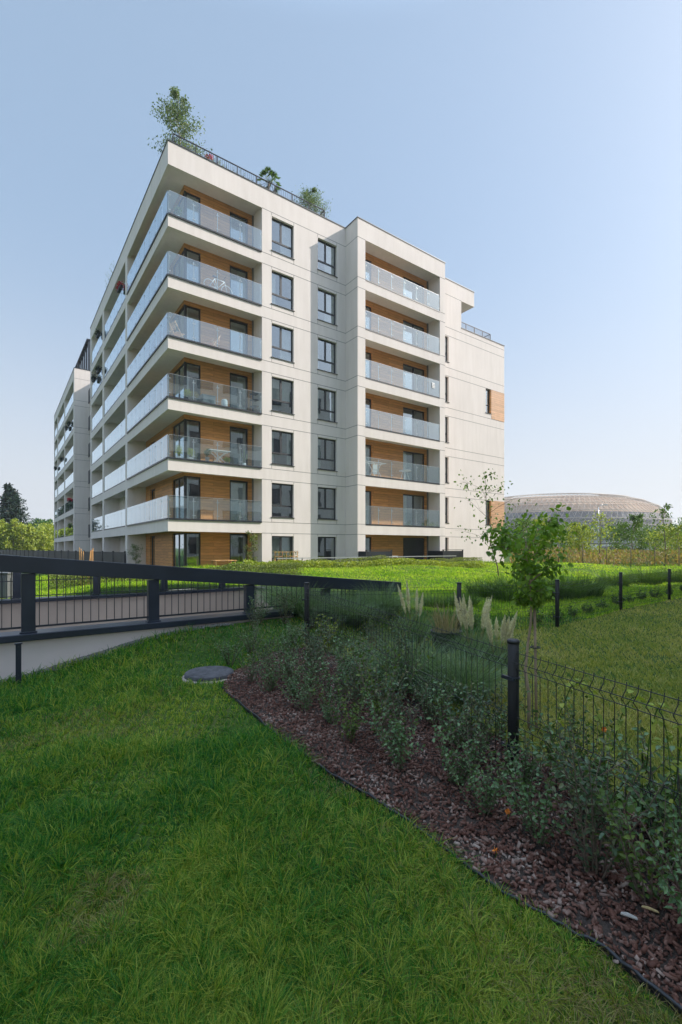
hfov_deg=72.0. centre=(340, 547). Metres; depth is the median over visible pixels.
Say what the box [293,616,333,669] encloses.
garden shrub
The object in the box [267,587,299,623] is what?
garden shrub
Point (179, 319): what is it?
corner window
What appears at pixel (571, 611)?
shrub
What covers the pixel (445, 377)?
window
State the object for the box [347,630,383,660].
garden shrub
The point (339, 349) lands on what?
apartment building
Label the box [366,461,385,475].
drying rack
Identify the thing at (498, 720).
garden shrub
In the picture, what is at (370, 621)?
garden shrub
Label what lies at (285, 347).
window
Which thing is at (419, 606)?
pampas plant
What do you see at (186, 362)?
corner window
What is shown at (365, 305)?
balcony door
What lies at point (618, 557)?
meadow
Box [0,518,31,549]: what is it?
roadside tree
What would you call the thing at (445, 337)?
window
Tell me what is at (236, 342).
balcony door
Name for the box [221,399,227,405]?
canister
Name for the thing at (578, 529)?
meadow tree
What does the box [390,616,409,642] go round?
garden shrub
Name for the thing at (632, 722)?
garden lawn
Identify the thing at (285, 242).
window
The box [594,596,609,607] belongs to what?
shrub
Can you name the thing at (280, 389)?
window
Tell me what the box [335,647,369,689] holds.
garden shrub
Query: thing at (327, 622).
garden shrub
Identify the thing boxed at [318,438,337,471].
window
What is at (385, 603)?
sedge clump
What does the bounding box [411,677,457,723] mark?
garden shrub
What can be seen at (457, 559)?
hedge
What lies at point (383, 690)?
garden shrub
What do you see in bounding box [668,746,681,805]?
garden shrub
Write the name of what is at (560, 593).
reed clump
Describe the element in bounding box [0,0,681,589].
sky
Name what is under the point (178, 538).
corner window
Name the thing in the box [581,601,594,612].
shrub
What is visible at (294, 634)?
garden shrub
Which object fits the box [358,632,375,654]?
shrub
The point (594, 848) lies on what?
garden shrub
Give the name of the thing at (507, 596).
reed clump
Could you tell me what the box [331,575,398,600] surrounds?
sedge clump
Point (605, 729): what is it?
orange flower
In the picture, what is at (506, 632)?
pampas plant
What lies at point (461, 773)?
garden shrub
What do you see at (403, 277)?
balcony door
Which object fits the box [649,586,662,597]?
shrub
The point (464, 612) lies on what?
pampas plant
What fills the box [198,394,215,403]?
storage box
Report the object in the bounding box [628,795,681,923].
garden shrub
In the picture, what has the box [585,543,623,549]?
distant building
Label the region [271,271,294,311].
window
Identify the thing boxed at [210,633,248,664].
garden shrub
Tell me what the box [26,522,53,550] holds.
roadside tree
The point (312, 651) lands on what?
garden shrub
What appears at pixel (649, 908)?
wood chip
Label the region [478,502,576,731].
young tree
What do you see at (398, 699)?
garden shrub
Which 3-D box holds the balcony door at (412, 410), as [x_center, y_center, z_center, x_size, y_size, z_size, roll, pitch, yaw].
[5.051,-8.580,32.979,2.130,2.240,0.070,0,0,-36]
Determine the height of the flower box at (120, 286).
0.557 m
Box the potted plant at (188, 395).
[184,389,191,399]
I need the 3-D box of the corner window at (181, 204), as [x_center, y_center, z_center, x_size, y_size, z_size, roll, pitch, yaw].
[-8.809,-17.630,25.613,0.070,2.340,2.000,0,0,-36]
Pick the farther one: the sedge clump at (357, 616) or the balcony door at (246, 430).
the balcony door at (246, 430)
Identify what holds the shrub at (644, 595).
on the ground at (204, 649)
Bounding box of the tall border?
[243,557,488,568]
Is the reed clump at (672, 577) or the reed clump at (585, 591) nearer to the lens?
the reed clump at (585, 591)
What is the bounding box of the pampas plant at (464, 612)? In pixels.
[434,591,503,659]
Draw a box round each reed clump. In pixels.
[412,591,453,608]
[443,590,483,607]
[458,574,511,597]
[470,572,554,601]
[507,575,585,601]
[541,567,606,599]
[548,569,615,596]
[588,568,637,585]
[623,564,678,584]
[653,563,681,581]
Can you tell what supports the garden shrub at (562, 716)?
on the bark mulch
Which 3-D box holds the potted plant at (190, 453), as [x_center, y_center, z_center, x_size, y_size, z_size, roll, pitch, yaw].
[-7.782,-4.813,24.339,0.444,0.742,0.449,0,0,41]
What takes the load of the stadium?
on the ground at (204, 649)
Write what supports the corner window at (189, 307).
in the apartment building at (339, 349)
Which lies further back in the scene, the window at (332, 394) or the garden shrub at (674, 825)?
the window at (332, 394)
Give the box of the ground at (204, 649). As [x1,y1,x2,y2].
[0,557,681,1023]
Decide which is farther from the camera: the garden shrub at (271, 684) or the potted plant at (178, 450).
the potted plant at (178, 450)
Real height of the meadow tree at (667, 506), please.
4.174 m
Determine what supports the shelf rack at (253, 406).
on the apartment building at (339, 349)
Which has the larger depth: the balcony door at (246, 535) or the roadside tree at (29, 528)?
the roadside tree at (29, 528)
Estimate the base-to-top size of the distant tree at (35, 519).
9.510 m
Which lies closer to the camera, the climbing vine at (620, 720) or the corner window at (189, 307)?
the climbing vine at (620, 720)
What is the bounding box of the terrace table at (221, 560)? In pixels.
[210,560,236,565]
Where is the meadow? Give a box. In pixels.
[509,545,681,565]
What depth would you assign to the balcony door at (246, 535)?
26.86 m
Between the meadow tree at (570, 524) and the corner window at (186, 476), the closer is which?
the corner window at (186, 476)
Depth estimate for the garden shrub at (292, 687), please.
3.67 m
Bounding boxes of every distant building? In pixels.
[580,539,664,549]
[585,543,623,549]
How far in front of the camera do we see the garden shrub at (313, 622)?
6.00 m
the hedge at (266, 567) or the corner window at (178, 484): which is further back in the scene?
the corner window at (178, 484)
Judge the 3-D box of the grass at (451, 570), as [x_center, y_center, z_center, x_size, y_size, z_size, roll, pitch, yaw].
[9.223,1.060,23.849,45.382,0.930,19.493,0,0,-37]
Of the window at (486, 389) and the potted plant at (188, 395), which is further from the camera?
the window at (486, 389)
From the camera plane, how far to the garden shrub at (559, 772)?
2.05 m
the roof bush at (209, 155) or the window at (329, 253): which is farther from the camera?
the window at (329, 253)
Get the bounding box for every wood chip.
[620,911,637,919]
[641,905,658,912]
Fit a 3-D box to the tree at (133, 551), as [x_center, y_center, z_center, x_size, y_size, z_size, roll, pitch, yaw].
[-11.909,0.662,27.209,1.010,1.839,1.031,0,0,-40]
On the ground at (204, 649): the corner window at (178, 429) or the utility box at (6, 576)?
the utility box at (6, 576)
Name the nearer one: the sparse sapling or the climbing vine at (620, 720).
the climbing vine at (620, 720)
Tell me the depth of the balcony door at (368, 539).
30.72 m
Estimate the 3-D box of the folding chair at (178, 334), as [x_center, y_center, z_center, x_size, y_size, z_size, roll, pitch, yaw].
[-8.316,-10.901,23.875,0.490,0.940,0.665,0,0,35]
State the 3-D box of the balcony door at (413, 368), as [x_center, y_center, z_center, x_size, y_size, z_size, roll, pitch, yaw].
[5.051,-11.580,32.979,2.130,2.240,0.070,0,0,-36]
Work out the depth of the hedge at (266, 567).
15.70 m
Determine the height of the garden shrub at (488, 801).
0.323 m
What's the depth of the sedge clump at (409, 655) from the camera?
3.89 m
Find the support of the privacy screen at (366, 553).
on the ground at (204, 649)
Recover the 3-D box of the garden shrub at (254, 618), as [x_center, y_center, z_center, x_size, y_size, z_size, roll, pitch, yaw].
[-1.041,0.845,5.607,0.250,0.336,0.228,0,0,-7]
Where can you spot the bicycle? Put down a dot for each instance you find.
(215, 277)
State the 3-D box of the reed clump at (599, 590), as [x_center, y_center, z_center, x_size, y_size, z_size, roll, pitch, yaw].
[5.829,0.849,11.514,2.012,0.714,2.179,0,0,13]
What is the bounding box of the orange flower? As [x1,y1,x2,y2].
[601,727,606,777]
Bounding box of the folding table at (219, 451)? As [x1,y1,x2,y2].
[208,449,230,461]
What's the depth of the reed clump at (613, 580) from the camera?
14.38 m
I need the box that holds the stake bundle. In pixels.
[79,547,92,584]
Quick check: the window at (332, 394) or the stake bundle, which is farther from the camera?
the window at (332, 394)
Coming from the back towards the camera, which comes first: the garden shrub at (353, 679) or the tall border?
the tall border
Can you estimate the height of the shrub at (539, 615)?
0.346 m
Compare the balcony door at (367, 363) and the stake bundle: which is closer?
the stake bundle
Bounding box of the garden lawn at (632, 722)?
[341,597,681,794]
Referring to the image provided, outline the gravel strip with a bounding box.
[0,624,214,681]
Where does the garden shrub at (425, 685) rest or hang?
on the bark mulch
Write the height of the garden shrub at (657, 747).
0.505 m
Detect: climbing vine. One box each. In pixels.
[544,678,646,793]
[639,702,681,841]
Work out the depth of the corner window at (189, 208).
25.15 m
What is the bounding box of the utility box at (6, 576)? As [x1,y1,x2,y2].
[0,572,12,598]
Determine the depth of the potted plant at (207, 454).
24.68 m
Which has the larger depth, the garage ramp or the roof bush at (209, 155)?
the roof bush at (209, 155)
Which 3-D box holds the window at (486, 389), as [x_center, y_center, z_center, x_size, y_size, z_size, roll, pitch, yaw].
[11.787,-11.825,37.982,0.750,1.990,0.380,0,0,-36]
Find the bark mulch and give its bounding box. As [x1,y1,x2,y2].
[223,647,681,1005]
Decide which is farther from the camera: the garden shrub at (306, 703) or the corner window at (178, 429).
the corner window at (178, 429)
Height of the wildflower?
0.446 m
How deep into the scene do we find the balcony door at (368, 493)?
30.72 m
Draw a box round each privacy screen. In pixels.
[358,550,391,560]
[428,550,462,561]
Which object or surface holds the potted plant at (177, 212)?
on the apartment building at (339, 349)
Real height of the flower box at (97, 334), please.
0.571 m
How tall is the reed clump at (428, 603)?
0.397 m
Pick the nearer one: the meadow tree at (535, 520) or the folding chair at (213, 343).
the folding chair at (213, 343)
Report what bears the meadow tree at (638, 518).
on the ground at (204, 649)
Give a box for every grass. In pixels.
[0,559,681,617]
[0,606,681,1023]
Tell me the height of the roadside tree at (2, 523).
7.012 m
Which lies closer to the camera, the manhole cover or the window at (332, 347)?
the manhole cover
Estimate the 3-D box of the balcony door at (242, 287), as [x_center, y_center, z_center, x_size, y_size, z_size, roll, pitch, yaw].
[-5.861,-14.630,26.651,1.120,2.340,0.195,0,0,-36]
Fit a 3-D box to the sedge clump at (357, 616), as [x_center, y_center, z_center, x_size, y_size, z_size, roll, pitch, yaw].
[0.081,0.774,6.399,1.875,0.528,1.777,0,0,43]
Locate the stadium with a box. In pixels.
[504,493,671,549]
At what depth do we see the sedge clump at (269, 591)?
7.26 m
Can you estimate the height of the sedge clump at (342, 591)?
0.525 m
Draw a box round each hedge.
[47,561,304,589]
[305,555,482,567]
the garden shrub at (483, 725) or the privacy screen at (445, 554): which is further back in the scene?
the privacy screen at (445, 554)
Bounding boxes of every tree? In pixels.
[0,483,46,549]
[0,518,12,549]
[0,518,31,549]
[0,521,53,550]
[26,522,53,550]
[30,518,45,544]
[34,519,53,549]
[35,521,53,550]
[124,544,145,562]
[147,86,211,157]
[243,530,260,560]
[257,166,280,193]
[292,183,330,217]
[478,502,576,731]
[496,515,551,551]
[521,514,575,550]
[556,519,592,550]
[559,522,600,562]
[580,510,619,563]
[584,525,606,538]
[595,523,639,551]
[609,512,654,553]
[622,524,658,550]
[637,524,676,551]
[644,503,681,565]
[650,520,681,561]
[666,517,681,550]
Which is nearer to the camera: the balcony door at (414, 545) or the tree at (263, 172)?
the tree at (263, 172)
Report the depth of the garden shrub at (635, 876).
1.55 m
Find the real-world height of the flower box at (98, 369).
0.571 m
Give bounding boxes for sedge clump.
[228,571,335,608]
[242,583,368,616]
[280,588,378,607]
[294,591,399,625]
[311,618,502,691]
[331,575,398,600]
[337,576,438,615]
[378,633,555,704]
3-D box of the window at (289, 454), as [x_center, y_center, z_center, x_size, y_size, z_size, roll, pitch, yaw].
[-3.402,-5.690,26.950,1.530,1.960,0.380,0,0,-36]
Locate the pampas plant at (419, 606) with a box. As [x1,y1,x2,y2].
[383,580,436,642]
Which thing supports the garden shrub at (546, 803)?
on the bark mulch
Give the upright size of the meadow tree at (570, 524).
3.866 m
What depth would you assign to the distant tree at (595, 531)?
228.23 m
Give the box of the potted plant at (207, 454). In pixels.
[204,448,210,460]
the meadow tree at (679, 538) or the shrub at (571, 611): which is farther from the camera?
the meadow tree at (679, 538)
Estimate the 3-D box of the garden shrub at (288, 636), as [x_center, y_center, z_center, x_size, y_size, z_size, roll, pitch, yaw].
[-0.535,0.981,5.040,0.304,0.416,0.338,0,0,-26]
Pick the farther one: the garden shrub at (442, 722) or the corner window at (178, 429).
the corner window at (178, 429)
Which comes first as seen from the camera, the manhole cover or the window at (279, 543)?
the manhole cover
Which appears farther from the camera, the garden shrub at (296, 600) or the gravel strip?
the garden shrub at (296, 600)
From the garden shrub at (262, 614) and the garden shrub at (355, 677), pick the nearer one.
the garden shrub at (355, 677)
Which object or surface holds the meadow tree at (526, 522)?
on the ground at (204, 649)
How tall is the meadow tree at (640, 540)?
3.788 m
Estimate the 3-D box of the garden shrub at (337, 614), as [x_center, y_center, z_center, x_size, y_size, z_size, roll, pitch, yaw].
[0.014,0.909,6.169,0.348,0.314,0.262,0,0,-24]
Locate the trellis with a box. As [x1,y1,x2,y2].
[273,550,298,561]
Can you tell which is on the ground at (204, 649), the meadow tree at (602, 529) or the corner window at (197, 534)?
the meadow tree at (602, 529)
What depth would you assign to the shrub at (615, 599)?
9.56 m
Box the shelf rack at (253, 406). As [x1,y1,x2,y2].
[250,391,258,410]
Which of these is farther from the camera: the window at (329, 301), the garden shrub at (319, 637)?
the window at (329, 301)
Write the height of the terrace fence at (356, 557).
1.050 m
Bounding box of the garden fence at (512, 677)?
[302,569,681,862]
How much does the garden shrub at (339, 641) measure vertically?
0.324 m
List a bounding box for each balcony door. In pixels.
[152,489,154,499]
[152,536,154,564]
[230,212,247,243]
[230,266,247,299]
[230,319,247,354]
[230,373,247,409]
[230,426,247,464]
[230,480,247,520]
[230,534,247,559]
[365,259,370,280]
[365,305,370,329]
[365,352,370,377]
[365,398,370,426]
[365,444,370,474]
[365,491,370,523]
[365,537,370,550]
[403,277,423,303]
[403,320,423,347]
[403,364,423,392]
[403,407,423,436]
[403,451,423,481]
[403,494,423,525]
[403,538,423,561]
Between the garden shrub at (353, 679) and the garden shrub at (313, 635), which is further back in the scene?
the garden shrub at (313, 635)
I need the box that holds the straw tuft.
[427,600,461,632]
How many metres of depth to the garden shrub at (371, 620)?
6.14 m
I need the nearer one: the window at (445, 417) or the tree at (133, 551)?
the tree at (133, 551)
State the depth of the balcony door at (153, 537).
30.16 m
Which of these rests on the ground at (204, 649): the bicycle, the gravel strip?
the gravel strip
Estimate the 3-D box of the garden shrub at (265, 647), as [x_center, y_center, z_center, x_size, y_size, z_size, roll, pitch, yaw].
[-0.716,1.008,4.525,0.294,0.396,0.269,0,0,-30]
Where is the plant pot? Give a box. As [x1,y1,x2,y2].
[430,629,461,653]
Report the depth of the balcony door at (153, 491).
30.16 m
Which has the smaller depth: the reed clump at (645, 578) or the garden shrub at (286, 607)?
the garden shrub at (286, 607)
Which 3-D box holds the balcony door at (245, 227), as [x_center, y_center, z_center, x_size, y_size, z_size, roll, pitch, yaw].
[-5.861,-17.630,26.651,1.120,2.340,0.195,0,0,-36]
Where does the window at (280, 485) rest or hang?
in the apartment building at (339, 349)
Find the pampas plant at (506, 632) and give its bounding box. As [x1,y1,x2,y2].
[464,606,539,667]
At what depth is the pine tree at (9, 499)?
91.14 m
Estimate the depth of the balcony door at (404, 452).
32.93 m
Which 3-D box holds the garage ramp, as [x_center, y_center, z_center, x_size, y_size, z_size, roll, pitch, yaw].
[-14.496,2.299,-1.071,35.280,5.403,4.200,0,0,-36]
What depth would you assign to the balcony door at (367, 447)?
30.69 m
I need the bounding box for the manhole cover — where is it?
[182,666,233,683]
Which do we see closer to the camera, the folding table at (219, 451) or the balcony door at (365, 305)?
the folding table at (219, 451)
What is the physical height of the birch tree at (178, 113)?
5.008 m
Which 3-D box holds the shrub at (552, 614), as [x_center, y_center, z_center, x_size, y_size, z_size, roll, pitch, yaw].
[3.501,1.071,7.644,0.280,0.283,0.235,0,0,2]
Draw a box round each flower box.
[91,374,96,382]
[94,330,100,338]
[95,366,101,373]
[115,281,123,292]
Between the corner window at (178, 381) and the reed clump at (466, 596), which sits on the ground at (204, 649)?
the reed clump at (466, 596)
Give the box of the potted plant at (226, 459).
[223,457,230,462]
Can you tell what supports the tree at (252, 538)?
on the ground at (204, 649)
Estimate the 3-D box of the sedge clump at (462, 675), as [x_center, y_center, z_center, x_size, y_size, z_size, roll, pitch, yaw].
[0.978,0.933,3.663,1.623,0.567,1.574,0,0,0]
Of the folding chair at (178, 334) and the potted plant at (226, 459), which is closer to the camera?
the folding chair at (178, 334)
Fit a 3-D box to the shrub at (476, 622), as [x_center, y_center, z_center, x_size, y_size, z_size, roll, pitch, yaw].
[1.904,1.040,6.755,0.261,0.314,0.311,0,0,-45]
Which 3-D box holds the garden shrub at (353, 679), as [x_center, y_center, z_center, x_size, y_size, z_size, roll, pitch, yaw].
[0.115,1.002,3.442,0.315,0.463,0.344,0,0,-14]
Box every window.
[173,194,183,217]
[173,250,187,278]
[173,307,187,338]
[173,363,187,397]
[173,420,183,457]
[173,476,187,518]
[173,533,183,566]
[186,192,199,224]
[186,249,199,283]
[186,306,199,341]
[186,362,199,396]
[186,419,199,459]
[186,476,199,518]
[186,533,199,566]
[271,218,294,259]
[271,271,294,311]
[271,324,293,362]
[271,377,294,414]
[271,430,294,466]
[272,483,292,517]
[272,536,292,559]
[317,239,337,277]
[317,289,336,325]
[317,338,337,374]
[318,388,336,422]
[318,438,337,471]
[318,487,334,519]
[318,537,334,559]
[445,337,449,362]
[445,377,449,402]
[445,417,448,442]
[445,457,447,482]
[485,389,490,413]
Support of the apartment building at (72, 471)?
on the ground at (204, 649)
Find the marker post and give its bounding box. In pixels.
[14,642,21,685]
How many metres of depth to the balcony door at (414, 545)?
32.89 m
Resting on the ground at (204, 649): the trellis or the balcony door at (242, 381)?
the trellis
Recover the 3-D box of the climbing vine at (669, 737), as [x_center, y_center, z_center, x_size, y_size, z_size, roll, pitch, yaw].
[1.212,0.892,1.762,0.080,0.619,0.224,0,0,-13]
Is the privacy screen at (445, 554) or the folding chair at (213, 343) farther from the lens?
the privacy screen at (445, 554)
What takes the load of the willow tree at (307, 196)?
on the apartment building at (339, 349)
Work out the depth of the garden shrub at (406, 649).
3.82 m
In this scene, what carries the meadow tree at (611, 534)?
on the ground at (204, 649)
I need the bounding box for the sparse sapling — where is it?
[454,468,537,575]
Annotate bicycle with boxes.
[204,275,232,294]
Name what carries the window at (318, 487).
in the apartment building at (339, 349)
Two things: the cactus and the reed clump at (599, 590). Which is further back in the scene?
the cactus
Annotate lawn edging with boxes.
[222,686,681,1014]
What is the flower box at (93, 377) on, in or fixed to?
attached to the apartment building at (339, 349)
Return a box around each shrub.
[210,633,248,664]
[233,622,268,652]
[238,645,267,682]
[242,648,285,692]
[244,606,262,631]
[248,591,273,622]
[250,631,284,669]
[264,637,324,678]
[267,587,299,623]
[273,668,326,711]
[276,619,308,653]
[281,618,302,642]
[281,651,320,698]
[285,632,337,686]
[287,588,303,615]
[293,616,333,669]
[295,620,325,656]
[299,604,322,628]
[304,644,367,702]
[308,673,373,742]
[317,616,339,641]
[318,685,352,723]
[326,627,347,652]
[329,606,350,626]
[332,631,372,675]
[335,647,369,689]
[337,653,374,713]
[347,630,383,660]
[348,639,436,728]
[350,652,415,705]
[353,666,434,748]
[358,608,380,630]
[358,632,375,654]
[358,682,424,770]
[360,608,387,637]
[361,623,378,644]
[373,628,393,653]
[377,627,430,690]
[379,608,416,643]
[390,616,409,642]
[404,664,444,709]
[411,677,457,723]
[427,709,490,786]
[430,675,490,745]
[442,743,506,816]
[444,680,507,764]
[462,609,480,629]
[466,682,529,739]
[475,715,546,791]
[491,732,584,845]
[499,610,516,625]
[518,720,673,879]
[521,692,592,782]
[526,604,546,623]
[528,696,642,829]
[546,605,564,619]
[566,603,579,616]
[566,706,633,792]
[570,733,681,877]
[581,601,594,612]
[585,770,681,908]
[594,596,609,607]
[610,590,618,603]
[617,720,681,839]
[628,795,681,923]
[634,587,647,598]
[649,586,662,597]
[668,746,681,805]
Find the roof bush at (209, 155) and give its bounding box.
[203,153,220,163]
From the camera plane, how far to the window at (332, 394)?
29.07 m
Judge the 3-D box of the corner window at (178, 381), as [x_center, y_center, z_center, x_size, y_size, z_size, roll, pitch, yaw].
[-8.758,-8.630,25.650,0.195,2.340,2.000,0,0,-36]
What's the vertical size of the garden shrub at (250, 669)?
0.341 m
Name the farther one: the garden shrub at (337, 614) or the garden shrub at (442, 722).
the garden shrub at (337, 614)
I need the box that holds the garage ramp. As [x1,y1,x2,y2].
[0,554,400,679]
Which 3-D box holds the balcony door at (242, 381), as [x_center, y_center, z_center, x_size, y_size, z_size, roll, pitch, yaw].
[-5.861,-8.630,26.651,1.120,2.340,0.195,0,0,-36]
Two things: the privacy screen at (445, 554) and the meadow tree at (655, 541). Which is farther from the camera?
the meadow tree at (655, 541)
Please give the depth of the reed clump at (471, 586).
11.45 m
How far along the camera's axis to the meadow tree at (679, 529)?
38.44 m
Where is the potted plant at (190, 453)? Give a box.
[186,448,194,458]
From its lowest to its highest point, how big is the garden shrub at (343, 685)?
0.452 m
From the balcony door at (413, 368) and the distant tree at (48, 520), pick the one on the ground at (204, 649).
the distant tree at (48, 520)
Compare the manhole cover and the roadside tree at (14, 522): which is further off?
the roadside tree at (14, 522)
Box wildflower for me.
[316,614,337,652]
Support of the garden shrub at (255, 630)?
on the ground at (204, 649)
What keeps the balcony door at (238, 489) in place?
in the apartment building at (339, 349)
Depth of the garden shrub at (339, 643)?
4.18 m
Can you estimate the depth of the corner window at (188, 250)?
25.03 m
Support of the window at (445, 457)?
in the apartment building at (339, 349)
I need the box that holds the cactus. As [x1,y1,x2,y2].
[241,450,246,464]
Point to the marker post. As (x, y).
(18, 662)
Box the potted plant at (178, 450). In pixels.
[175,445,183,457]
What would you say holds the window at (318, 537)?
in the apartment building at (339, 349)
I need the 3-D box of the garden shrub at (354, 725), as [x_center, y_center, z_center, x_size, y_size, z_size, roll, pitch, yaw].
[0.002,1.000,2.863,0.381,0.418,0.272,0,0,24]
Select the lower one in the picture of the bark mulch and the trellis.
the bark mulch
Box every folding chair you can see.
[169,321,183,337]
[206,335,220,346]
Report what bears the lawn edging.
on the ground at (204, 649)
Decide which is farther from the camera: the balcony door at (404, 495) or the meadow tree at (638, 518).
the meadow tree at (638, 518)
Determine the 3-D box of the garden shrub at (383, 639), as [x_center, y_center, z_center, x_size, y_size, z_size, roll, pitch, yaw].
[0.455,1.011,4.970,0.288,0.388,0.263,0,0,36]
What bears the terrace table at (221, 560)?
on the ground at (204, 649)
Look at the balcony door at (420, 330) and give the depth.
33.48 m
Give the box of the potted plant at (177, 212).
[173,206,181,215]
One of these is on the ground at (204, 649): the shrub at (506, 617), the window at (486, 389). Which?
the shrub at (506, 617)
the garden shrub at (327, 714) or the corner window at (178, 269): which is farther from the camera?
the corner window at (178, 269)
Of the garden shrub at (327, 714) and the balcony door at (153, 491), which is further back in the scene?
the balcony door at (153, 491)
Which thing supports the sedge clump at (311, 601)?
on the ground at (204, 649)
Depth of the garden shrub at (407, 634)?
5.44 m
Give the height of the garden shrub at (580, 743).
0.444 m
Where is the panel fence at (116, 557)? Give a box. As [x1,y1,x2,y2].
[0,549,125,562]
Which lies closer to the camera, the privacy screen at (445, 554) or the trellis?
the trellis
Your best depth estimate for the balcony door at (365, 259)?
30.66 m
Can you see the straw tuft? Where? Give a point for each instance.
(444, 624)
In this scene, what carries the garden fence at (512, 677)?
on the ground at (204, 649)
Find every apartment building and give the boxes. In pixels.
[54,339,89,550]
[90,133,504,567]
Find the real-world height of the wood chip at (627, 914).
0.007 m
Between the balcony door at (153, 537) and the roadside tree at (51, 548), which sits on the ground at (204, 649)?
the roadside tree at (51, 548)
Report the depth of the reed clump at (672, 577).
16.34 m
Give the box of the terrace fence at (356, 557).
[276,555,455,564]
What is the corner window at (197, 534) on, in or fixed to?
in the apartment building at (339, 349)
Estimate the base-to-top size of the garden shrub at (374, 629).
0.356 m
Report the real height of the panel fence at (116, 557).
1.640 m
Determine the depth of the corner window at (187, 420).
25.03 m

